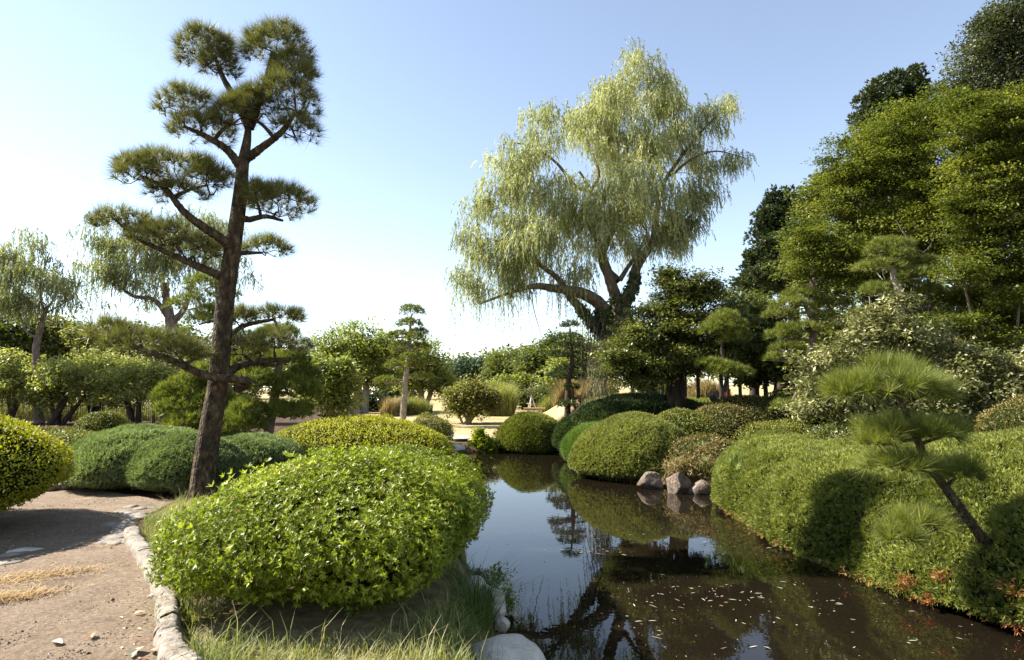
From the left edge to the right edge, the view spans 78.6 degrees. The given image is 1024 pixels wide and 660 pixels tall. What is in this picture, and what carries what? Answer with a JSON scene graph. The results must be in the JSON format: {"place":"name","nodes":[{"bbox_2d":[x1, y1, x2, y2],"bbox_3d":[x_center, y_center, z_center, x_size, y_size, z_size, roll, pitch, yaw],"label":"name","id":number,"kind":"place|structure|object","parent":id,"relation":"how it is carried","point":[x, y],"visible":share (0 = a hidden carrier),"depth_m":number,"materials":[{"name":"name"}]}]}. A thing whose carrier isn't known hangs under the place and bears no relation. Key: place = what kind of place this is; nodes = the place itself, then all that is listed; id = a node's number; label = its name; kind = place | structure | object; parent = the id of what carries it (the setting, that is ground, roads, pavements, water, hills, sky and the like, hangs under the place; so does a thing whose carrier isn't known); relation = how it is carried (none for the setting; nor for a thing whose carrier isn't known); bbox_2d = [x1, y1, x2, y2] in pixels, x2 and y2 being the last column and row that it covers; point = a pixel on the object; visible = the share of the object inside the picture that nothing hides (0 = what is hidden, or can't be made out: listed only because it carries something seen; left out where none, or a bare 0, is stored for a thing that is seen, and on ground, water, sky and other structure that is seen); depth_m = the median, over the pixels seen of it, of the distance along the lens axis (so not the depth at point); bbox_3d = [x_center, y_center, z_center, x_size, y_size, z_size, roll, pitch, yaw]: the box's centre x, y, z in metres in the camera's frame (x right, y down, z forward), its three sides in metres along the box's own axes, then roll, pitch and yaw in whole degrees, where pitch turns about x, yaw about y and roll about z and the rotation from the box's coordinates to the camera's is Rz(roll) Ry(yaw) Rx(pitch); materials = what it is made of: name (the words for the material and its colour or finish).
{"place":"outdoors","nodes":[
{"label":"outdoors","id":0,"kind":"place"},
{"bbox_2d":[0,488,169,659],"bbox_3d":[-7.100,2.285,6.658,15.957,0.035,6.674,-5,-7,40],"label":"path","id":1,"kind":"structure","parent":0,"point":[99,617],"depth_m":5.28,"materials":[{"name":"gravel"}]},
{"bbox_2d":[0,578,98,603],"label":"dry grass patch","id":2,"kind":"object","parent":1,"relation":"on","point":[9,595],"visible":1,"depth_m":5.01,"materials":[{"name":"plant"}]},
{"bbox_2d":[0,557,137,586],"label":"dry grass patch","id":3,"kind":"object","parent":1,"relation":"on","point":[19,578],"visible":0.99,"depth_m":5.53,"materials":[{"name":"plant"}]},
{"bbox_2d":[0,0,1022,391],"label":"sky","id":4,"kind":"structure","parent":0,"point":[417,92],"materials":[{"name":"blue"}]},
{"bbox_2d":[4,372,1023,659],"bbox_3d":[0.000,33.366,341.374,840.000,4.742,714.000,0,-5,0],"label":"ground","id":5,"kind":"structure","parent":0,"point":[310,616],"depth_m":4.64,"materials":[{"name":"plant"}]},
{"bbox_2d":[0,345,46,422],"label":"plum tree","id":6,"kind":"object","parent":5,"relation":"on","point":[11,374],"visible":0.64,"depth_m":30.51,"materials":[{"name":"green plant"}]},
{"bbox_2d":[0,412,75,512],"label":"azalea bush","id":7,"kind":"object","parent":5,"relation":"on","point":[32,464],"visible":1,"depth_m":7.39,"materials":[{"name":"green plant"}]},
{"bbox_2d":[0,305,75,403],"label":"broadleaf tree","id":8,"kind":"object","parent":5,"relation":"on","point":[16,336],"visible":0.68,"depth_m":50.98,"materials":[{"name":"green plant"}]},
{"bbox_2d":[0,227,117,423],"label":"willow tree","id":9,"kind":"object","parent":5,"relation":"on","point":[14,269],"visible":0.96,"depth_m":31.03,"materials":[{"name":"green plant"}]},
{"bbox_2d":[15,355,113,424],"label":"plum tree","id":10,"kind":"object","parent":5,"relation":"on","point":[58,385],"visible":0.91,"depth_m":29.86,"materials":[{"name":"green plant"}]},
{"bbox_2d":[41,429,96,455],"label":"azalea bush","id":11,"kind":"object","parent":5,"relation":"on","point":[70,438],"visible":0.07,"depth_m":11.77,"materials":[{"name":"green plant"}]},
{"bbox_2d":[14,311,139,397],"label":"broadleaf tree","id":12,"kind":"object","parent":5,"relation":"on","point":[66,323],"visible":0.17,"depth_m":52.91,"materials":[{"name":"green plant"}]},
{"bbox_2d":[0,395,158,420],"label":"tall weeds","id":13,"kind":"object","parent":5,"relation":"on","point":[84,407],"visible":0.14,"depth_m":35.00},
{"bbox_2d":[1,403,158,421],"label":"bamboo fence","id":14,"kind":"object","parent":5,"relation":"on","point":[103,407],"visible":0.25,"depth_m":33.08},
{"bbox_2d":[57,318,115,404],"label":"broadleaf tree","id":15,"kind":"object","parent":5,"relation":"on","point":[67,334],"visible":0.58,"depth_m":49.76,"materials":[{"name":"green plant"}]},
{"bbox_2d":[72,410,131,433],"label":"azalea bush","id":16,"kind":"object","parent":5,"relation":"on","point":[101,420],"visible":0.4,"depth_m":20.36,"materials":[{"name":"green plant"}]},
{"bbox_2d":[53,343,156,412],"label":"plum tree","id":17,"kind":"object","parent":5,"relation":"on","point":[98,361],"visible":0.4,"depth_m":32.07,"materials":[{"name":"green plant"}]},
{"bbox_2d":[59,422,189,490],"bbox_3d":[-6.553,2.212,11.133,2.683,1.172,2.901,0,-5,0],"label":"juniper bush","id":18,"kind":"object","parent":5,"relation":"on","point":[99,459],"visible":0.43,"depth_m":10.14,"materials":[{"name":"plant"}]},
{"bbox_2d":[76,356,193,423],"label":"plum tree","id":19,"kind":"object","parent":5,"relation":"on","point":[135,384],"visible":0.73,"depth_m":29.48,"materials":[{"name":"green plant"}]},
{"bbox_2d":[125,535,150,558],"bbox_3d":[-3.816,2.243,6.392,0.186,0.196,0.723,4,-7,-36],"label":"kerb stone","id":20,"kind":"object","parent":5,"relation":"on","point":[135,544],"visible":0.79,"depth_m":6.33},
{"bbox_2d":[136,549,159,580],"bbox_3d":[-3.334,2.184,5.769,0.176,0.206,0.821,4,-7,-36],"label":"kerb stone","id":21,"kind":"object","parent":5,"relation":"on","point":[142,558],"visible":0.46,"depth_m":5.79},
{"bbox_2d":[103,319,212,402],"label":"broadleaf tree","id":22,"kind":"object","parent":5,"relation":"on","point":[188,327],"visible":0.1,"depth_m":55.74,"materials":[{"name":"green plant"}]},
{"bbox_2d":[60,203,273,421],"bbox_3d":[-18.495,-0.966,33.474,10.636,11.769,4.886,0,-5,0],"label":"willow tree","id":23,"kind":"object","parent":5,"relation":"on","point":[116,272],"visible":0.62,"depth_m":33.03,"materials":[{"name":"green plant"}]},
{"bbox_2d":[154,594,181,626],"bbox_3d":[-2.494,2.059,4.524,0.167,0.201,0.497,3,-6,-31],"label":"kerb stone","id":24,"kind":"object","parent":5,"relation":"on","point":[165,603],"visible":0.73,"depth_m":4.46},
{"bbox_2d":[152,613,184,655],"bbox_3d":[-2.260,2.034,4.108,0.186,0.212,0.489,3,-6,-31],"label":"kerb stone","id":25,"kind":"object","parent":5,"relation":"on","point":[168,628],"visible":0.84,"depth_m":4.07,"materials":[{"name":"stone"}]},
{"bbox_2d":[157,639,201,659],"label":"kerb stone","id":26,"kind":"object","parent":5,"relation":"on","point":[164,653],"visible":0.85,"depth_m":3.75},
{"bbox_2d":[119,581,241,626],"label":"grass tuft","id":27,"kind":"object","parent":5,"relation":"on","point":[192,605],"visible":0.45,"depth_m":4.60,"materials":[{"name":"plant"}]},
{"bbox_2d":[121,428,253,494],"bbox_3d":[-5.454,2.209,10.604,2.042,1.096,2.094,0,-5,0],"label":"juniper bush","id":28,"kind":"object","parent":5,"relation":"on","point":[164,463],"visible":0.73,"depth_m":9.94,"materials":[{"name":"plant"}]},
{"bbox_2d":[147,358,249,436],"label":"cloud pine","id":29,"kind":"object","parent":5,"relation":"on","point":[176,394],"visible":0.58,"depth_m":14.42,"materials":[{"name":"green plant"}]},
{"bbox_2d":[72,13,330,499],"bbox_3d":[-4.827,-1.309,9.892,3.740,7.936,2.369,2,-6,-16],"label":"pine tree","id":30,"kind":"object","parent":5,"relation":"on","point":[148,160],"visible":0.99,"depth_m":9.73,"materials":[{"name":"green plant"}]},
{"bbox_2d":[161,271,252,409],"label":"tree","id":31,"kind":"object","parent":5,"relation":"on","point":[199,315],"visible":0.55,"depth_m":17.97,"materials":[{"name":"green plant"}]},
{"bbox_2d":[154,354,268,406],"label":"plum tree","id":32,"kind":"object","parent":5,"relation":"on","point":[256,391],"visible":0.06,"depth_m":30.71,"materials":[{"name":"green plant"}]},
{"bbox_2d":[222,431,305,474],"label":"juniper bush","id":33,"kind":"object","parent":5,"relation":"on","point":[259,448],"visible":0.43,"depth_m":12.12,"materials":[{"name":"plant"}]},
{"bbox_2d":[221,317,325,434],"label":"cloud pine","id":34,"kind":"object","parent":5,"relation":"on","point":[247,411],"visible":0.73,"depth_m":13.90,"materials":[{"name":"green plant"}]},
{"bbox_2d":[141,442,484,617],"bbox_3d":[-1.531,1.610,5.364,2.610,1.285,2.772,0,-5,0],"label":"azalea bush","id":35,"kind":"object","parent":5,"relation":"on","point":[313,528],"visible":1,"depth_m":4.43,"materials":[{"name":"green plant"}]},
{"bbox_2d":[286,352,369,417],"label":"broadleaf tree","id":36,"kind":"object","parent":5,"relation":"on","point":[341,385],"visible":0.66,"depth_m":26.42,"materials":[{"name":"green plant"}]},
{"bbox_2d":[131,487,527,659],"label":"grass","id":37,"kind":"structure","parent":5,"relation":"on","point":[233,654],"depth_m":3.97,"materials":[{"name":"plant"}]},
{"bbox_2d":[304,315,411,413],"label":"elm tree","id":38,"kind":"object","parent":5,"relation":"on","point":[361,345],"visible":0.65,"depth_m":44.39,"materials":[{"name":"green plant"}]},
{"bbox_2d":[274,413,456,458],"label":"azalea bush","id":39,"kind":"object","parent":5,"relation":"on","point":[356,430],"visible":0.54,"depth_m":15.66,"materials":[{"name":"green plant"}]},
{"bbox_2d":[376,395,400,416],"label":"reed clump","id":40,"kind":"object","parent":5,"relation":"on","point":[391,406],"visible":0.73,"depth_m":38.70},
{"bbox_2d":[369,379,418,411],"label":"broadleaf tree","id":41,"kind":"object","parent":5,"relation":"on","point":[373,403],"visible":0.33,"depth_m":48.89,"materials":[{"name":"green plant"}]},
{"bbox_2d":[372,302,434,422],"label":"cloud pine","id":42,"kind":"object","parent":5,"relation":"on","point":[417,333],"visible":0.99,"depth_m":29.86,"materials":[{"name":"green plant"}]},
{"bbox_2d":[323,441,496,542],"bbox_3d":[-1.243,1.839,7.076,2.129,1.194,2.515,0,-5,0],"label":"azalea bush","id":43,"kind":"object","parent":5,"relation":"on","point":[479,490],"visible":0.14,"depth_m":6.99,"materials":[{"name":"green plant"}]},
{"bbox_2d":[399,394,434,414],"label":"reed clump","id":44,"kind":"object","parent":5,"relation":"on","point":[415,406],"visible":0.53,"depth_m":40.71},
{"bbox_2d":[390,334,465,404],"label":"elm tree","id":45,"kind":"object","parent":5,"relation":"on","point":[442,374],"visible":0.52,"depth_m":47.15,"materials":[{"name":"green plant"}]},
{"bbox_2d":[413,411,455,440],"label":"azalea bush","id":46,"kind":"object","parent":5,"relation":"on","point":[435,422],"visible":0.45,"depth_m":22.39,"materials":[{"name":"green plant"}]},
{"bbox_2d":[378,594,503,648],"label":"grass tuft","id":47,"kind":"object","parent":5,"relation":"on","point":[455,622],"visible":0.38,"depth_m":4.47,"materials":[{"name":"plant"}]},
{"bbox_2d":[441,355,488,398],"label":"broadleaf tree","id":48,"kind":"object","parent":5,"relation":"on","point":[466,365],"visible":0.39,"depth_m":83.45,"materials":[{"name":"green plant"}]},
{"bbox_2d":[435,373,508,423],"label":"multi stem shrub","id":49,"kind":"object","parent":5,"relation":"on","point":[471,401],"visible":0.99,"depth_m":31.42,"materials":[{"name":"green plant"}]},
{"bbox_2d":[410,554,552,631],"bbox_3d":[-0.465,2.239,5.303,1.547,0.497,1.548,4,-7,-33],"label":"grass tuft","id":50,"kind":"object","parent":5,"relation":"on","point":[476,598],"visible":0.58,"depth_m":5.35,"materials":[{"name":"plant"}]},
{"bbox_2d":[467,426,499,452],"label":"leafy shrub","id":51,"kind":"object","parent":5,"relation":"on","point":[483,441],"visible":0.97,"depth_m":22.54,"materials":[{"name":"green plant"}]},
{"bbox_2d":[18,318,965,396],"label":"woods","id":52,"kind":"object","parent":5,"relation":"on","point":[484,354],"visible":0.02,"depth_m":108.72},
{"bbox_2d":[480,379,521,415],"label":"reed clump","id":53,"kind":"object","parent":5,"relation":"on","point":[511,407],"visible":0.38,"depth_m":38.44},
{"bbox_2d":[475,343,530,385],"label":"broadleaf tree","id":54,"kind":"object","parent":5,"relation":"on","point":[497,364],"visible":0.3,"depth_m":76.61,"materials":[{"name":"green plant"}]},
{"bbox_2d":[483,561,522,611],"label":"waterside weed","id":55,"kind":"object","parent":5,"relation":"on","point":[509,598],"visible":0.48,"depth_m":6.37,"materials":[{"name":"green plant"}]},
{"bbox_2d":[472,633,545,659],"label":"boulder","id":56,"kind":"object","parent":5,"relation":"on","point":[518,646],"visible":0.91,"depth_m":4.35,"materials":[{"name":"stone"}]},
{"bbox_2d":[486,371,545,392],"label":"broadleaf tree","id":57,"kind":"object","parent":5,"relation":"on","point":[524,379],"visible":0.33,"depth_m":57.21,"materials":[{"name":"green plant"}]},
{"bbox_2d":[495,411,557,453],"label":"juniper bush","id":58,"kind":"object","parent":5,"relation":"on","point":[529,432],"visible":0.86,"depth_m":22.32,"materials":[{"name":"plant"}]},
{"bbox_2d":[510,382,553,409],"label":"broadleaf tree","id":59,"kind":"object","parent":5,"relation":"on","point":[538,392],"visible":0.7,"depth_m":51.20,"materials":[{"name":"green plant"}]},
{"bbox_2d":[507,327,571,388],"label":"broadleaf tree","id":60,"kind":"object","parent":5,"relation":"on","point":[532,361],"visible":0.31,"depth_m":64.76,"materials":[{"name":"green plant"}]},
{"bbox_2d":[546,378,579,406],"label":"reed clump","id":61,"kind":"object","parent":5,"relation":"on","point":[558,392],"visible":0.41,"depth_m":43.76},
{"bbox_2d":[550,413,577,452],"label":"juniper bush","id":62,"kind":"object","parent":5,"relation":"on","point":[565,424],"visible":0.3,"depth_m":21.49,"materials":[{"name":"green plant"}]},
{"bbox_2d":[545,319,589,415],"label":"cloud pine","id":63,"kind":"object","parent":5,"relation":"on","point":[566,403],"visible":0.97,"depth_m":30.88,"materials":[{"name":"green plant"}]},
{"bbox_2d":[559,420,599,459],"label":"mondo grass bank","id":64,"kind":"structure","parent":5,"relation":"on","point":[568,441],"depth_m":19.38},
{"bbox_2d":[537,329,623,393],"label":"broadleaf tree","id":65,"kind":"object","parent":5,"relation":"on","point":[562,360],"visible":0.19,"depth_m":56.91,"materials":[{"name":"green plant"}]},
{"bbox_2d":[574,377,614,399],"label":"reed clump","id":66,"kind":"object","parent":5,"relation":"on","point":[579,391],"visible":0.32,"depth_m":41.84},
{"bbox_2d":[443,36,759,404],"bbox_3d":[3.448,-3.913,23.296,12.261,14.708,6.017,2,-6,-22],"label":"willow tree","id":67,"kind":"object","parent":5,"relation":"on","point":[593,216],"visible":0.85,"depth_m":22.67,"materials":[{"name":"green plant"}]},
{"bbox_2d":[566,410,689,479],"bbox_3d":[3.241,3.021,16.523,3.338,1.805,3.327,5,-8,-45],"label":"juniper bush","id":68,"kind":"object","parent":5,"relation":"on","point":[630,444],"visible":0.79,"depth_m":15.54,"materials":[{"name":"plant"}]},
{"bbox_2d":[571,391,704,424],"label":"juniper bush","id":69,"kind":"object","parent":5,"relation":"on","point":[600,409],"visible":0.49,"depth_m":20.11,"materials":[{"name":"green plant"}]},
{"bbox_2d":[585,262,764,409],"bbox_3d":[5.286,0.448,19.729,6.230,5.291,3.158,1,-6,-7],"label":"evergreen tree","id":70,"kind":"object","parent":5,"relation":"on","point":[646,354],"visible":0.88,"depth_m":19.40,"materials":[{"name":"green plant"}]},
{"bbox_2d":[655,407,713,438],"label":"azalea bush","id":71,"kind":"object","parent":5,"relation":"on","point":[689,421],"visible":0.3,"depth_m":16.70,"materials":[{"name":"green plant"}]},
{"bbox_2d":[631,369,741,399],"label":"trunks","id":72,"kind":"object","parent":5,"relation":"on","point":[721,393],"visible":0.18,"depth_m":24.69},
{"bbox_2d":[664,431,733,463],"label":"azalea bush","id":73,"kind":"object","parent":5,"relation":"on","point":[684,446],"visible":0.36,"depth_m":14.92,"materials":[{"name":"green plant"}]},
{"bbox_2d":[687,480,711,494],"bbox_3d":[4.133,3.494,13.698,0.592,0.421,0.459,0,-5,0],"label":"boulder","id":74,"kind":"object","parent":5,"relation":"on","point":[701,487],"visible":0.62,"depth_m":13.52,"materials":[{"name":"stone"}]},
{"bbox_2d":[687,377,732,397],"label":"reed clump","id":75,"kind":"object","parent":5,"relation":"on","point":[708,387],"visible":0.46,"depth_m":31.91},
{"bbox_2d":[691,307,756,391],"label":"cloud pine","id":76,"kind":"object","parent":5,"relation":"on","point":[724,324],"visible":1,"depth_m":18.21,"materials":[{"name":"green plant"}]},
{"bbox_2d":[695,402,758,440],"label":"azalea bush","id":77,"kind":"object","parent":5,"relation":"on","point":[724,420],"visible":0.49,"depth_m":16.61,"materials":[{"name":"green plant"}]},
{"bbox_2d":[699,440,766,473],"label":"feathery weed","id":78,"kind":"object","parent":5,"relation":"on","point":[719,466],"visible":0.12,"depth_m":11.96,"materials":[{"name":"green plant"}]},
{"bbox_2d":[707,394,787,425],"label":"azalea bush","id":79,"kind":"object","parent":5,"relation":"on","point":[756,406],"visible":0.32,"depth_m":17.88,"materials":[{"name":"green plant"}]},
{"bbox_2d":[723,326,784,395],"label":"camellia tree","id":80,"kind":"object","parent":5,"relation":"on","point":[754,361],"visible":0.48,"depth_m":20.30,"materials":[{"name":"green plant"}]},
{"bbox_2d":[718,284,808,395],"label":"evergreen tree","id":81,"kind":"object","parent":5,"relation":"on","point":[760,303],"visible":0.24,"depth_m":25.65,"materials":[{"name":"green plant"}]},
{"bbox_2d":[558,392,973,485],"bbox_3d":[9.425,3.414,22.796,15.961,2.394,24.642,0,-5,0],"label":"ground cover","id":82,"kind":"object","parent":5,"relation":"on","point":[706,401],"visible":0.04,"depth_m":22.19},
{"bbox_2d":[727,183,826,388],"bbox_3d":[16.694,-2.414,38.574,6.578,13.534,4.906,0,-5,0],"label":"conifer tree","id":83,"kind":"object","parent":5,"relation":"on","point":[772,210],"visible":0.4,"depth_m":37.94,"materials":[{"name":"green plant"}]},
{"bbox_2d":[728,417,825,442],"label":"azalea bush","id":84,"kind":"object","parent":5,"relation":"on","point":[770,426],"visible":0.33,"depth_m":15.93,"materials":[{"name":"green plant"}]},
{"bbox_2d":[760,284,855,414],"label":"cloud pine","id":85,"kind":"object","parent":5,"relation":"on","point":[812,327],"visible":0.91,"depth_m":17.43,"materials":[{"name":"green plant"}]},
{"bbox_2d":[773,161,875,314],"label":"broadleaf tree","id":86,"kind":"object","parent":5,"relation":"on","point":[826,290],"visible":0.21,"depth_m":30.30,"materials":[{"name":"green plant"}]},
{"bbox_2d":[766,386,889,432],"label":"azalea bush","id":87,"kind":"object","parent":5,"relation":"on","point":[820,421],"visible":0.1,"depth_m":17.40,"materials":[{"name":"green plant"}]},
{"bbox_2d":[757,294,951,391],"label":"camellia tree","id":88,"kind":"object","parent":5,"relation":"on","point":[820,340],"visible":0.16,"depth_m":18.70,"materials":[{"name":"green plant"}]},
{"bbox_2d":[804,421,906,438],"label":"azalea bush","id":89,"kind":"object","parent":5,"relation":"on","point":[833,433],"visible":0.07,"depth_m":14.27,"materials":[{"name":"green plant"}]},
{"bbox_2d":[769,283,959,435],"bbox_3d":[7.291,0.915,12.923,3.917,3.802,2.108,0,-5,0],"label":"rhododendron","id":90,"kind":"object","parent":5,"relation":"on","point":[904,334],"visible":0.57,"depth_m":12.79,"materials":[{"name":"green plant"}]},
{"bbox_2d":[709,426,1023,635],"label":"juniper bank","id":91,"kind":"structure","parent":5,"relation":"on","point":[811,498],"depth_m":7.76,"materials":[{"name":"plant"}]},
{"bbox_2d":[811,345,1006,555],"bbox_3d":[4.040,1.174,6.416,1.950,2.175,1.282,0,-5,0],"label":"young pine","id":92,"kind":"object","parent":91,"relation":"on","point":[907,376],"visible":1,"depth_m":6.27,"materials":[{"name":"green plant"}]},
{"bbox_2d":[973,393,1023,432],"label":"azalea bush","id":93,"kind":"object","parent":91,"relation":"on","point":[1009,415],"visible":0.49,"depth_m":9.97,"materials":[{"name":"green plant"}]},
{"bbox_2d":[758,79,994,412],"bbox_3d":[10.817,-2.059,18.334,7.375,10.792,4.508,0,-5,0],"label":"maple tree","id":94,"kind":"object","parent":5,"relation":"on","point":[868,170],"visible":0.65,"depth_m":18.01,"materials":[{"name":"green plant"}]},
{"bbox_2d":[835,62,951,295],"bbox_3d":[22.527,-6.329,36.877,7.900,19.779,6.932,0,-5,0],"label":"conifer tree","id":95,"kind":"object","parent":5,"relation":"on","point":[897,84],"visible":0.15,"depth_m":36.60,"materials":[{"name":"green plant"}]},
{"bbox_2d":[846,233,945,323],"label":"cloud pine","id":96,"kind":"object","parent":5,"relation":"on","point":[905,265],"visible":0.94,"depth_m":15.55,"materials":[{"name":"green plant"}]},
{"bbox_2d":[837,253,1023,372],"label":"evergreen tree","id":97,"kind":"object","parent":5,"relation":"on","point":[962,332],"visible":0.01,"depth_m":22.36,"materials":[{"name":"green plant"}]},
{"bbox_2d":[896,78,1023,404],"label":"maple tree","id":98,"kind":"object","parent":5,"relation":"on","point":[991,147],"visible":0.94,"depth_m":15.47,"materials":[{"name":"green plant"}]},
{"bbox_2d":[910,335,1023,433],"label":"rhododendron","id":99,"kind":"object","parent":5,"relation":"on","point":[997,375],"visible":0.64,"depth_m":12.12,"materials":[{"name":"green plant"}]},
{"bbox_2d":[926,0,1023,371],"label":"broadleaf tree","id":100,"kind":"object","parent":5,"relation":"on","point":[995,51],"visible":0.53,"depth_m":27.90,"materials":[{"name":"green plant"}]},
{"bbox_2d":[650,435,726,480],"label":"leafy shrub","id":101,"kind":"object","parent":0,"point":[684,466],"visible":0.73,"depth_m":14.39,"materials":[{"name":"green plant"}]},
{"bbox_2d":[440,452,1023,659],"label":"pond water","id":102,"kind":"structure","parent":0,"point":[672,538],"depth_m":7.09,"materials":[{"name":"black liquid"}]},
{"bbox_2d":[637,471,663,488],"bbox_3d":[3.176,3.505,14.451,0.622,0.467,0.508,0,-5,0],"label":"boulder","id":103,"kind":"object","parent":102,"relation":"in","point":[649,480],"visible":0.8,"depth_m":14.27,"materials":[{"name":"stone"}]},
{"bbox_2d":[666,472,690,493],"bbox_3d":[3.689,3.398,13.829,0.561,0.545,0.535,0,-5,0],"label":"boulder","id":104,"kind":"object","parent":102,"relation":"in","point":[678,482],"visible":0.78,"depth_m":13.68,"materials":[{"name":"stone"}]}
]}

